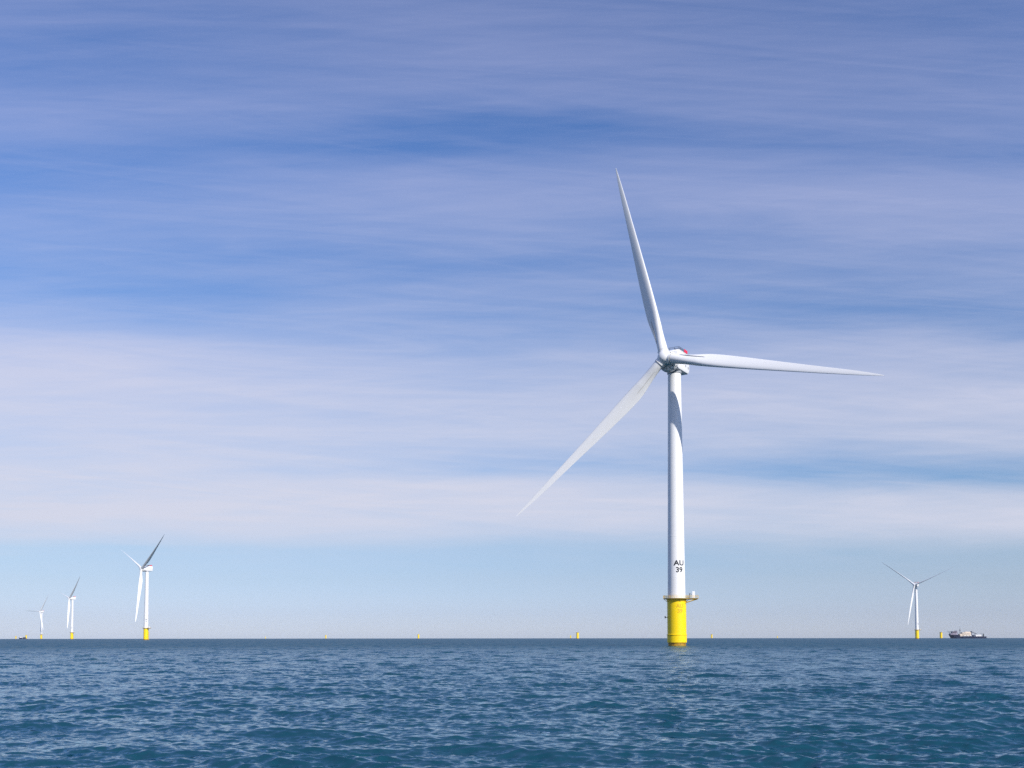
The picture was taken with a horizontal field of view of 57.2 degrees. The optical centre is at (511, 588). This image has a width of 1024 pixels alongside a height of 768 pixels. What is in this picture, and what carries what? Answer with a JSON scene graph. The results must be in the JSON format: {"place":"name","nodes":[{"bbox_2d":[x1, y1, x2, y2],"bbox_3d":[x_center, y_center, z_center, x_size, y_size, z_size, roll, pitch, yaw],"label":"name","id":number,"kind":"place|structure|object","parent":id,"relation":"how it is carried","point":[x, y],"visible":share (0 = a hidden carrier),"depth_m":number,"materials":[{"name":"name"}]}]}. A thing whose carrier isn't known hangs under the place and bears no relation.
{"place":"outdoors","nodes":[
{"label":"outdoors","id":0,"kind":"place"},
{"bbox_2d":[0,638,1023,767],"bbox_3d":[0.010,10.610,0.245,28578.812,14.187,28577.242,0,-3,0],"label":"sea","id":1,"kind":"structure","parent":0,"point":[563,703],"depth_m":55.00,"materials":[{"name":"liquid"}]},
{"bbox_2d":[36,594,48,638],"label":"wind turbine","id":2,"kind":"object","parent":1,"relation":"in","point":[41,611],"visible":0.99,"depth_m":4311.09,"materials":[{"name":"paint"}]},
{"bbox_2d":[63,577,79,638],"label":"wind turbine","id":3,"kind":"object","parent":1,"relation":"in","point":[72,598],"visible":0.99,"depth_m":2882.02,"materials":[{"name":"paint"}]},
{"bbox_2d":[124,535,163,639],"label":"wind turbine","id":4,"kind":"object","parent":1,"relation":"in","point":[145,568],"visible":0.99,"depth_m":1650.56,"materials":[{"name":"paint"}]},
{"bbox_2d":[516,169,883,645],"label":"wind turbine","id":5,"kind":"object","parent":1,"relation":"in","point":[674,364],"visible":0.99,"depth_m":411.08,"materials":[{"name":"paint"}]},
{"bbox_2d":[883,563,952,638],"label":"wind turbine","id":6,"kind":"object","parent":1,"relation":"in","point":[915,586],"visible":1,"depth_m":2179.14,"materials":[{"name":"paint"}]},
{"bbox_2d":[948,630,986,637],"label":"service ship","id":7,"kind":"object","parent":1,"relation":"on","point":[952,634],"visible":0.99,"depth_m":2819.68,"materials":[{"name":"blue paint"}]},
{"bbox_2d":[0,0,1023,638],"label":"sky","id":8,"kind":"structure","parent":0,"point":[311,299],"materials":[{"name":"blue"}]}
]}

